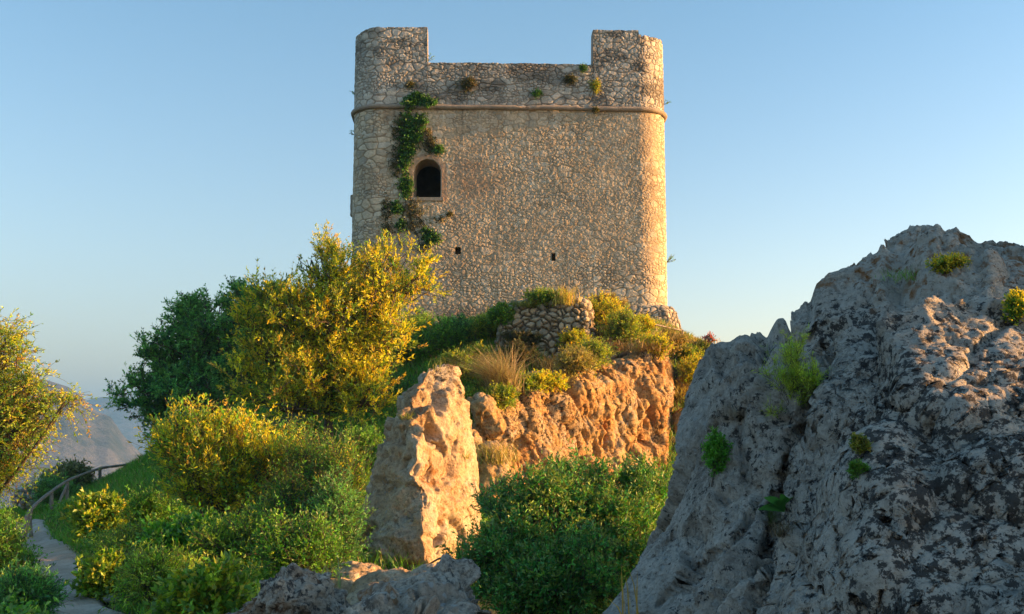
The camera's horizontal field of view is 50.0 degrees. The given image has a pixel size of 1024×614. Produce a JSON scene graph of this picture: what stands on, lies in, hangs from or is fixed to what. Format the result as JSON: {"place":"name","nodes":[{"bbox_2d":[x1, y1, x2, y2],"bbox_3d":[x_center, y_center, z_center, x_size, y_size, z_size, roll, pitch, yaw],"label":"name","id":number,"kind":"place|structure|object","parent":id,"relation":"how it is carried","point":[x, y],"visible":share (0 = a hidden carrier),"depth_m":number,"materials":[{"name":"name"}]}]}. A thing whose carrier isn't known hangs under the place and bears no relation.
{"place":"outdoors","nodes":[
{"label":"outdoors","id":0,"kind":"place"},
{"bbox_2d":[16,519,123,613],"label":"path","id":1,"kind":"structure","parent":0,"point":[62,555],"depth_m":19.11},
{"bbox_2d":[0,373,141,507],"bbox_3d":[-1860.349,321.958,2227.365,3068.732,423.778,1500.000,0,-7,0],"label":"mountain","id":2,"kind":"structure","parent":0,"point":[106,444],"depth_m":2052.96,"materials":[{"name":"stone"}]},
{"bbox_2d":[86,397,179,454],"bbox_3d":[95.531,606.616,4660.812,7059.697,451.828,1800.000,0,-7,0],"label":"mountain","id":3,"kind":"structure","parent":0,"point":[127,429],"depth_m":4447.40,"materials":[{"name":"stone"}]},
{"bbox_2d":[0,311,703,613],"bbox_3d":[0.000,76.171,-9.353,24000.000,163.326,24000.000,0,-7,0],"label":"ground","id":4,"kind":"structure","parent":0,"point":[597,334],"depth_m":34.47,"materials":[{"name":"green plant"}]},
{"bbox_2d":[0,500,26,541],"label":"bush","id":5,"kind":"object","parent":4,"relation":"on","point":[3,512],"visible":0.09,"depth_m":23.50,"materials":[{"name":"green plant"}]},
{"bbox_2d":[11,479,42,509],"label":"bush","id":6,"kind":"object","parent":4,"relation":"on","point":[21,502],"visible":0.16,"depth_m":35.53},
{"bbox_2d":[0,508,56,576],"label":"bush","id":7,"kind":"object","parent":4,"relation":"on","point":[10,549],"visible":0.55,"depth_m":15.16,"materials":[{"name":"green plant"}]},
{"bbox_2d":[0,554,73,613],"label":"bush","id":8,"kind":"object","parent":4,"relation":"on","point":[27,579],"visible":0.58,"depth_m":12.59,"materials":[{"name":"green plant"}]},
{"bbox_2d":[15,469,83,508],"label":"bush","id":9,"kind":"object","parent":4,"relation":"on","point":[45,485],"visible":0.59,"depth_m":33.42,"materials":[{"name":"green plant"}]},
{"bbox_2d":[0,306,103,517],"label":"almond tree","id":10,"kind":"object","parent":4,"relation":"on","point":[22,423],"visible":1,"depth_m":20.62,"materials":[{"name":"yellow plant"}]},
{"bbox_2d":[33,454,102,490],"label":"bush","id":11,"kind":"object","parent":4,"relation":"on","point":[73,468],"visible":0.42,"depth_m":35.24,"materials":[{"name":"green plant"}]},
{"bbox_2d":[20,464,125,539],"bbox_3d":[-13.239,5.800,34.096,0.436,1.623,16.228,1,-7,-10],"label":"log fence","id":12,"kind":"object","parent":4,"relation":"on","point":[65,492],"visible":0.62,"depth_m":30.18,"materials":[{"name":"brown wood"}]},
{"bbox_2d":[59,484,129,544],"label":"bush","id":13,"kind":"object","parent":4,"relation":"on","point":[88,510],"visible":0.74,"depth_m":21.93,"materials":[{"name":"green plant"}]},
{"bbox_2d":[64,543,132,605],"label":"bush","id":14,"kind":"object","parent":4,"relation":"on","point":[95,578],"visible":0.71,"depth_m":14.45,"materials":[{"name":"green plant"}]},
{"bbox_2d":[103,593,114,602],"bbox_3d":[-5.222,3.794,14.325,0.202,0.116,0.213,12,6,3],"label":"stone","id":15,"kind":"object","parent":4,"relation":"on","point":[107,599],"visible":0.44,"depth_m":14.24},
{"bbox_2d":[73,510,151,564],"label":"bush","id":16,"kind":"object","parent":4,"relation":"on","point":[121,531],"visible":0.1,"depth_m":17.03,"materials":[{"name":"green plant"}]},
{"bbox_2d":[109,478,195,534],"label":"bush","id":17,"kind":"object","parent":4,"relation":"on","point":[148,504],"visible":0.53,"depth_m":20.45,"materials":[{"name":"green plant"}]},
{"bbox_2d":[96,526,211,613],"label":"bush","id":18,"kind":"object","parent":4,"relation":"on","point":[140,571],"visible":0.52,"depth_m":12.48,"materials":[{"name":"green plant"}]},
{"bbox_2d":[138,407,194,454],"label":"bush","id":19,"kind":"object","parent":4,"relation":"on","point":[161,427],"visible":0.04,"depth_m":35.46,"materials":[{"name":"green plant"}]},
{"bbox_2d":[124,501,233,560],"bbox_3d":[-4.623,3.430,15.687,1.753,1.294,1.566,0,-7,0],"label":"bush","id":20,"kind":"object","parent":4,"relation":"on","point":[174,527],"visible":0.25,"depth_m":15.51,"materials":[{"name":"green plant"}]},
{"bbox_2d":[143,547,259,613],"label":"bush","id":21,"kind":"object","parent":4,"relation":"on","point":[216,584],"visible":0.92,"depth_m":10.97,"materials":[{"name":"green plant"}]},
{"bbox_2d":[127,389,305,526],"bbox_3d":[-5.259,2.921,19.675,3.155,2.910,2.315,3,-7,-21],"label":"golden shrub","id":22,"kind":"object","parent":4,"relation":"on","point":[215,468],"visible":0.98,"depth_m":19.38,"materials":[{"name":"yellow plant"}]},
{"bbox_2d":[102,274,346,434],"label":"evergreen tree","id":23,"kind":"object","parent":4,"relation":"on","point":[180,366],"visible":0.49,"depth_m":44.84,"materials":[{"name":"green plant"}]},
{"bbox_2d":[180,487,298,571],"bbox_3d":[-3.674,3.284,15.210,1.846,1.527,1.466,0,-7,0],"label":"bush","id":24,"kind":"object","parent":4,"relation":"on","point":[240,530],"visible":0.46,"depth_m":15.00,"materials":[{"name":"green plant"}]},
{"bbox_2d":[0,419,489,613],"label":"undergrowth","id":25,"kind":"object","parent":4,"relation":"on","point":[12,609],"visible":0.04,"depth_m":14.84,"materials":[{"name":"green plant"}]},
{"bbox_2d":[213,412,287,439],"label":"bush","id":26,"kind":"object","parent":4,"relation":"on","point":[256,425],"visible":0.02,"depth_m":32.73,"materials":[{"name":"green plant"}]},
{"bbox_2d":[226,563,350,613],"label":"boulder","id":27,"kind":"object","parent":4,"relation":"on","point":[293,588],"visible":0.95,"depth_m":7.18,"materials":[{"name":"stone"}]},
{"bbox_2d":[233,494,357,587],"bbox_3d":[-2.658,3.030,13.716,1.606,1.379,1.396,0,-7,0],"label":"bush","id":28,"kind":"object","parent":4,"relation":"on","point":[310,544],"visible":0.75,"depth_m":13.57,"materials":[{"name":"green plant"}]},
{"bbox_2d":[236,402,375,533],"bbox_3d":[-3.524,3.237,19.386,2.722,3.272,3.573,2,-7,-17],"label":"sprawling shrub","id":29,"kind":"object","parent":4,"relation":"on","point":[314,460],"visible":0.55,"depth_m":18.79,"materials":[{"name":"green plant"}]},
{"bbox_2d":[307,560,339,586],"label":"dry stalks","id":30,"kind":"object","parent":4,"relation":"on","point":[327,571],"visible":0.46,"depth_m":8.10,"materials":[{"name":"plant"}]},
{"bbox_2d":[207,219,452,447],"bbox_3d":[-5.010,0.806,30.167,6.709,6.747,3.831,0,-7,0],"label":"almond tree","id":31,"kind":"object","parent":4,"relation":"on","point":[347,375],"visible":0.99,"depth_m":29.82,"materials":[{"name":"yellow plant"}]},
{"bbox_2d":[294,458,380,572],"bbox_3d":[-2.450,3.013,15.283,1.257,1.874,1.323,0,-7,0],"label":"bush","id":32,"kind":"object","parent":4,"relation":"on","point":[344,507],"visible":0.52,"depth_m":15.18,"materials":[{"name":"green plant"}]},
{"bbox_2d":[330,550,344,587],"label":"dry stalks","id":33,"kind":"object","parent":4,"relation":"on","point":[339,575],"visible":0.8,"depth_m":8.41,"materials":[{"name":"plant"}]},
{"bbox_2d":[341,418,385,471],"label":"bush","id":34,"kind":"object","parent":4,"relation":"on","point":[373,439],"visible":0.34,"depth_m":26.51,"materials":[{"name":"green plant"}]},
{"bbox_2d":[324,561,435,604],"bbox_3d":[-1.591,3.594,13.411,1.797,0.962,3.474,3,-8,-25],"label":"boulder","id":35,"kind":"object","parent":4,"relation":"on","point":[364,575],"visible":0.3,"depth_m":13.33,"materials":[{"name":"stone"}]},
{"bbox_2d":[362,360,415,412],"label":"shrub","id":36,"kind":"object","parent":4,"relation":"on","point":[396,387],"visible":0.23,"depth_m":33.93,"materials":[{"name":"green plant"}]},
{"bbox_2d":[387,317,434,366],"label":"shrub","id":37,"kind":"object","parent":4,"relation":"on","point":[406,356],"visible":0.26,"depth_m":36.58,"materials":[{"name":"green plant"}]},
{"bbox_2d":[339,553,491,613],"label":"boulder","id":38,"kind":"object","parent":4,"relation":"on","point":[443,584],"visible":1,"depth_m":6.93,"materials":[{"name":"stone"}]},
{"bbox_2d":[397,306,437,330],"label":"shrub","id":39,"kind":"object","parent":4,"relation":"on","point":[425,317],"visible":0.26,"depth_m":40.88,"materials":[{"name":"green plant"}]},
{"bbox_2d":[355,364,481,570],"bbox_3d":[-1.482,2.838,17.152,2.514,3.891,4.306,0,-7,0],"label":"rock pinnacle","id":40,"kind":"object","parent":4,"relation":"on","point":[423,476],"visible":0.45,"depth_m":16.54,"materials":[{"name":"stone"}]},
{"bbox_2d":[397,410,416,419],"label":"grass tuft","id":41,"kind":"object","parent":40,"relation":"on","point":[409,415],"visible":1,"depth_m":16.50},
{"bbox_2d":[427,358,449,372],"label":"dry stalks","id":42,"kind":"object","parent":40,"relation":"on","point":[436,365],"visible":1,"depth_m":17.22,"materials":[{"name":"plant"}]},
{"bbox_2d":[401,312,466,358],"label":"shrub","id":43,"kind":"object","parent":4,"relation":"on","point":[440,337],"visible":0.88,"depth_m":35.93,"materials":[{"name":"green plant"}]},
{"bbox_2d":[420,353,469,378],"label":"shrub","id":44,"kind":"object","parent":4,"relation":"on","point":[426,368],"visible":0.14,"depth_m":33.59,"materials":[{"name":"green plant"}]},
{"bbox_2d":[433,313,472,332],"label":"shrub","id":45,"kind":"object","parent":4,"relation":"on","point":[444,317],"visible":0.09,"depth_m":38.47,"materials":[{"name":"green plant"}]},
{"bbox_2d":[435,341,482,382],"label":"shrub","id":46,"kind":"object","parent":4,"relation":"on","point":[456,359],"visible":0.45,"depth_m":33.20,"materials":[{"name":"green plant"}]},
{"bbox_2d":[442,309,482,347],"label":"shrub","id":47,"kind":"object","parent":4,"relation":"on","point":[460,326],"visible":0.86,"depth_m":35.98,"materials":[{"name":"green plant"}]},
{"bbox_2d":[464,384,481,418],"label":"shrub","id":48,"kind":"object","parent":4,"relation":"on","point":[469,393],"visible":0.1,"depth_m":30.14,"materials":[{"name":"green plant"}]},
{"bbox_2d":[455,340,496,366],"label":"shrub","id":49,"kind":"object","parent":4,"relation":"on","point":[475,351],"visible":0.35,"depth_m":33.85,"materials":[{"name":"green plant"}]},
{"bbox_2d":[464,307,497,342],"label":"shrub","id":50,"kind":"object","parent":4,"relation":"on","point":[484,328],"visible":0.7,"depth_m":35.79,"materials":[{"name":"green plant"}]},
{"bbox_2d":[467,361,495,388],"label":"shrub","id":51,"kind":"object","parent":4,"relation":"on","point":[478,382],"visible":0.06,"depth_m":32.61,"materials":[{"name":"green plant"}]},
{"bbox_2d":[472,429,512,497],"bbox_3d":[-0.717,3.958,26.172,1.567,2.101,1.326,0,-7,0],"label":"boulder","id":52,"kind":"object","parent":4,"relation":"on","point":[486,471],"visible":0.22,"depth_m":25.64,"materials":[{"name":"stone"}]},
{"bbox_2d":[476,437,532,467],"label":"straw tussock","id":53,"kind":"object","parent":52,"relation":"on","point":[489,455],"visible":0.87,"depth_m":25.58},
{"bbox_2d":[350,27,681,329],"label":"stone tower","id":54,"kind":"structure","parent":4,"relation":"on","point":[557,183],"depth_m":43.14,"materials":[{"name":"stone"}]},
{"bbox_2d":[404,80,413,88],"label":"wall plant","id":55,"kind":"object","parent":54,"relation":"attached to","point":[409,84],"depth_m":43.25,"materials":[{"name":"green plant"}]},
{"bbox_2d":[378,90,447,253],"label":"ivy","id":56,"kind":"object","parent":54,"relation":"attached to","point":[408,141],"visible":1,"depth_m":42.88,"materials":[{"name":"green plant"}]},
{"bbox_2d":[411,158,443,200],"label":"window","id":57,"kind":"structure","parent":54,"relation":"in","point":[427,173],"depth_m":46.53,"materials":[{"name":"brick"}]},
{"bbox_2d":[455,73,478,94],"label":"wall plant","id":58,"kind":"object","parent":54,"relation":"attached to","point":[468,84],"depth_m":43.34,"materials":[{"name":"brown plant"}]},
{"bbox_2d":[531,87,543,99],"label":"wall plant","id":59,"kind":"object","parent":54,"relation":"attached to","point":[536,92],"depth_m":43.38,"materials":[{"name":"green plant"}]},
{"bbox_2d":[564,72,577,85],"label":"wall plant","id":60,"kind":"object","parent":54,"relation":"attached to","point":[570,79],"depth_m":43.51,"materials":[{"name":"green plant"}]},
{"bbox_2d":[579,62,588,72],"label":"wall plant","id":61,"kind":"object","parent":54,"relation":"attached to","point":[583,67],"depth_m":43.59,"materials":[{"name":"green plant"}]},
{"bbox_2d":[588,77,601,94],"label":"wall plant","id":62,"kind":"object","parent":54,"relation":"attached to","point":[596,85],"depth_m":43.53,"materials":[{"name":"yellow plant"}]},
{"bbox_2d":[591,105,599,113],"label":"wall plant","id":63,"kind":"object","parent":54,"relation":"attached to","point":[595,108],"depth_m":43.31,"materials":[{"name":"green plant"}]},
{"bbox_2d":[496,338,543,366],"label":"shrub","id":64,"kind":"object","parent":4,"relation":"on","point":[521,348],"visible":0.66,"depth_m":33.70,"materials":[{"name":"green plant"}]},
{"bbox_2d":[500,325,546,349],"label":"shrub","id":65,"kind":"object","parent":4,"relation":"on","point":[530,337],"visible":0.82,"depth_m":34.46,"materials":[{"name":"green plant"}]},
{"bbox_2d":[435,435,673,613],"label":"olive green bush","id":66,"kind":"object","parent":4,"relation":"on","point":[561,536],"visible":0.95,"depth_m":11.21,"materials":[{"name":"green plant"}]},
{"bbox_2d":[471,349,674,486],"bbox_3d":[0.882,3.879,32.203,5.910,6.188,12.089,-6,-9,41],"label":"cliff rock","id":67,"kind":"object","parent":4,"relation":"on","point":[618,408],"visible":0.29,"depth_m":31.29,"materials":[{"name":"stone"}]},
{"bbox_2d":[420,342,551,391],"bbox_3d":[-0.827,1.514,28.473,3.859,1.461,3.794,-3,-8,25],"label":"straw tussock","id":68,"kind":"object","parent":67,"relation":"on","point":[498,371],"visible":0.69,"depth_m":28.81,"materials":[{"name":"plant"}]},
{"bbox_2d":[467,392,505,439],"bbox_3d":[-0.652,2.773,27.874,1.023,1.220,0.962,0,-7,0],"label":"boulder","id":69,"kind":"object","parent":67,"relation":"on","point":[487,416],"visible":0.98,"depth_m":27.63,"materials":[{"name":"stone"}]},
{"bbox_2d":[482,380,521,413],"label":"shrub","id":70,"kind":"object","parent":67,"relation":"on","point":[505,396],"visible":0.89,"depth_m":28.46,"materials":[{"name":"green plant"}]},
{"bbox_2d":[515,370,541,396],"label":"shrub","id":71,"kind":"object","parent":67,"relation":"on","point":[529,381],"visible":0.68,"depth_m":29.73,"materials":[{"name":"green plant"}]},
{"bbox_2d":[525,353,558,370],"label":"straw tussock","id":72,"kind":"object","parent":67,"relation":"on","point":[548,365],"visible":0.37,"depth_m":33.64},
{"bbox_2d":[494,296,595,360],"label":"ruined wall","id":73,"kind":"structure","parent":67,"relation":"on","point":[551,322],"depth_m":34.81,"materials":[{"name":"stone"}]},
{"bbox_2d":[483,301,515,330],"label":"shrub","id":74,"kind":"object","parent":73,"relation":"on","point":[501,313],"visible":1,"depth_m":35.01,"materials":[{"name":"green plant"}]},
{"bbox_2d":[505,298,548,308],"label":"shrub","id":75,"kind":"object","parent":73,"relation":"on","point":[522,304],"visible":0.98,"depth_m":35.03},
{"bbox_2d":[520,286,566,307],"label":"shrub","id":76,"kind":"object","parent":73,"relation":"on","point":[542,294],"visible":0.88,"depth_m":35.04,"materials":[{"name":"green plant"}]},
{"bbox_2d":[552,279,586,305],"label":"straw tussock","id":77,"kind":"object","parent":73,"relation":"on","point":[566,298],"visible":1,"depth_m":34.76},
{"bbox_2d":[554,326,597,349],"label":"shrub","id":78,"kind":"object","parent":73,"relation":"on","point":[568,337],"visible":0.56,"depth_m":34.22,"materials":[{"name":"yellow plant"}]},
{"bbox_2d":[532,368,570,398],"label":"shrub","id":79,"kind":"object","parent":67,"relation":"on","point":[548,379],"visible":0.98,"depth_m":30.12,"materials":[{"name":"yellow plant"}]},
{"bbox_2d":[550,337,606,382],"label":"shrub","id":80,"kind":"object","parent":67,"relation":"on","point":[575,360],"visible":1,"depth_m":30.80,"materials":[{"name":"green plant"}]},
{"bbox_2d":[569,335,621,377],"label":"shrub","id":81,"kind":"object","parent":67,"relation":"on","point":[599,348],"visible":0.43,"depth_m":31.71,"materials":[{"name":"green plant"}]},
{"bbox_2d":[616,337,682,352],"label":"straw tussock","id":82,"kind":"object","parent":67,"relation":"on","point":[643,346],"visible":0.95,"depth_m":33.65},
{"bbox_2d":[633,331,674,360],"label":"shrub","id":83,"kind":"object","parent":67,"relation":"on","point":[651,338],"visible":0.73,"depth_m":33.81,"materials":[{"name":"yellow plant"}]},
{"bbox_2d":[656,326,692,355],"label":"shrub","id":84,"kind":"object","parent":67,"relation":"on","point":[681,341],"visible":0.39,"depth_m":35.13,"materials":[{"name":"plant"}]},
{"bbox_2d":[582,290,627,330],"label":"shrub","id":85,"kind":"object","parent":4,"relation":"on","point":[601,310],"visible":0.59,"depth_m":36.59,"materials":[{"name":"yellow plant"}]},
{"bbox_2d":[590,289,632,309],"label":"shrub","id":86,"kind":"object","parent":4,"relation":"on","point":[613,296],"visible":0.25,"depth_m":38.16,"materials":[{"name":"yellow plant"}]},
{"bbox_2d":[595,337,637,353],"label":"straw tussock","id":87,"kind":"object","parent":4,"relation":"on","point":[618,345],"visible":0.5,"depth_m":34.57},
{"bbox_2d":[603,335,632,360],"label":"ruined wall","id":88,"kind":"structure","parent":4,"relation":"on","point":[622,354],"depth_m":34.68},
{"bbox_2d":[594,302,647,348],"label":"shrub","id":89,"kind":"object","parent":88,"relation":"on","point":[626,326],"visible":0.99,"depth_m":34.79,"materials":[{"name":"green plant"}]},
{"bbox_2d":[610,565,638,613],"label":"dry stalks","id":90,"kind":"object","parent":4,"relation":"on","point":[637,611],"visible":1,"depth_m":6.44,"materials":[{"name":"plant"}]},
{"bbox_2d":[634,311,659,333],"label":"shrub","id":91,"kind":"object","parent":4,"relation":"on","point":[648,324],"visible":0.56,"depth_m":37.12,"materials":[{"name":"yellow plant"}]},
{"bbox_2d":[640,329,696,346],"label":"straw tussock","id":92,"kind":"object","parent":4,"relation":"on","point":[671,337],"visible":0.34,"depth_m":34.94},
{"bbox_2d":[671,376,690,432],"bbox_3d":[5.860,4.675,35.354,1.896,6.118,4.214,-2,-7,12],"label":"boulder","id":93,"kind":"object","parent":4,"relation":"on","point":[675,418],"visible":0.05,"depth_m":34.37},
{"bbox_2d":[673,351,702,385],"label":"shrub","id":94,"kind":"object","parent":93,"relation":"on","point":[688,366],"visible":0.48,"depth_m":35.12,"materials":[{"name":"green plant"}]},
{"bbox_2d":[701,331,716,342],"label":"pink flowers","id":95,"kind":"object","parent":93,"relation":"on","point":[710,337],"visible":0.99,"depth_m":36.69,"materials":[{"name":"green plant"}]},
{"bbox_2d":[673,383,688,403],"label":"straw tussock","id":96,"kind":"object","parent":4,"relation":"on","point":[677,392],"visible":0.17,"depth_m":34.88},
{"bbox_2d":[672,341,704,362],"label":"shrub","id":97,"kind":"object","parent":4,"relation":"on","point":[689,352],"visible":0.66,"depth_m":36.65,"materials":[{"name":"green plant"}]},
{"bbox_2d":[692,336,710,354],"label":"shrub","id":98,"kind":"object","parent":4,"relation":"on","point":[703,345],"visible":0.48,"depth_m":38.50,"materials":[{"name":"green plant"}]},
{"bbox_2d":[602,224,1023,613],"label":"boulder","id":99,"kind":"object","parent":4,"relation":"on","point":[921,386],"visible":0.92,"depth_m":6.62,"materials":[{"name":"grey stone"}]},
{"bbox_2d":[700,426,733,486],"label":"rock plant","id":100,"kind":"object","parent":99,"relation":"on","point":[715,447],"visible":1,"depth_m":7.39,"materials":[{"name":"green plant"}]},
{"bbox_2d":[751,502,780,524],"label":"grass tuft","id":101,"kind":"object","parent":99,"relation":"on","point":[771,516],"visible":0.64,"depth_m":6.97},
{"bbox_2d":[758,494,792,511],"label":"broad leaved plant","id":102,"kind":"object","parent":99,"relation":"on","point":[776,504],"visible":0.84,"depth_m":6.82,"materials":[{"name":"green plant"}]},
{"bbox_2d":[759,516,805,537],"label":"grass tuft","id":103,"kind":"object","parent":99,"relation":"on","point":[779,532],"visible":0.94,"depth_m":6.24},
{"bbox_2d":[752,323,830,434],"bbox_3d":[1.880,0.466,7.248,0.481,0.751,0.425,-6,-9,40],"label":"rock plant","id":104,"kind":"object","parent":99,"relation":"on","point":[796,376],"visible":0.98,"depth_m":7.22,"materials":[{"name":"green plant"}]},
{"bbox_2d":[845,458,870,479],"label":"rock plant","id":105,"kind":"object","parent":99,"relation":"on","point":[856,469],"visible":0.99,"depth_m":5.77,"materials":[{"name":"green plant"}]},
{"bbox_2d":[848,432,872,454],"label":"rock plant","id":106,"kind":"object","parent":99,"relation":"on","point":[859,443],"visible":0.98,"depth_m":5.90,"materials":[{"name":"green plant"}]},
{"bbox_2d":[871,267,919,282],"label":"grass tuft","id":107,"kind":"object","parent":99,"relation":"on","point":[899,275],"visible":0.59,"depth_m":8.03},
{"bbox_2d":[924,251,971,274],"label":"rock plant","id":108,"kind":"object","parent":99,"relation":"on","point":[943,264],"visible":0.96,"depth_m":7.61,"materials":[{"name":"green plant"}]},
{"bbox_2d":[1000,287,1023,326],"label":"rock plant","id":109,"kind":"object","parent":99,"relation":"on","point":[1014,302],"visible":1,"depth_m":6.88,"materials":[{"name":"green plant"}]},
{"bbox_2d":[0,0,1023,407],"label":"sky","id":110,"kind":"structure","parent":0,"point":[150,150],"materials":[{"name":"blue"}]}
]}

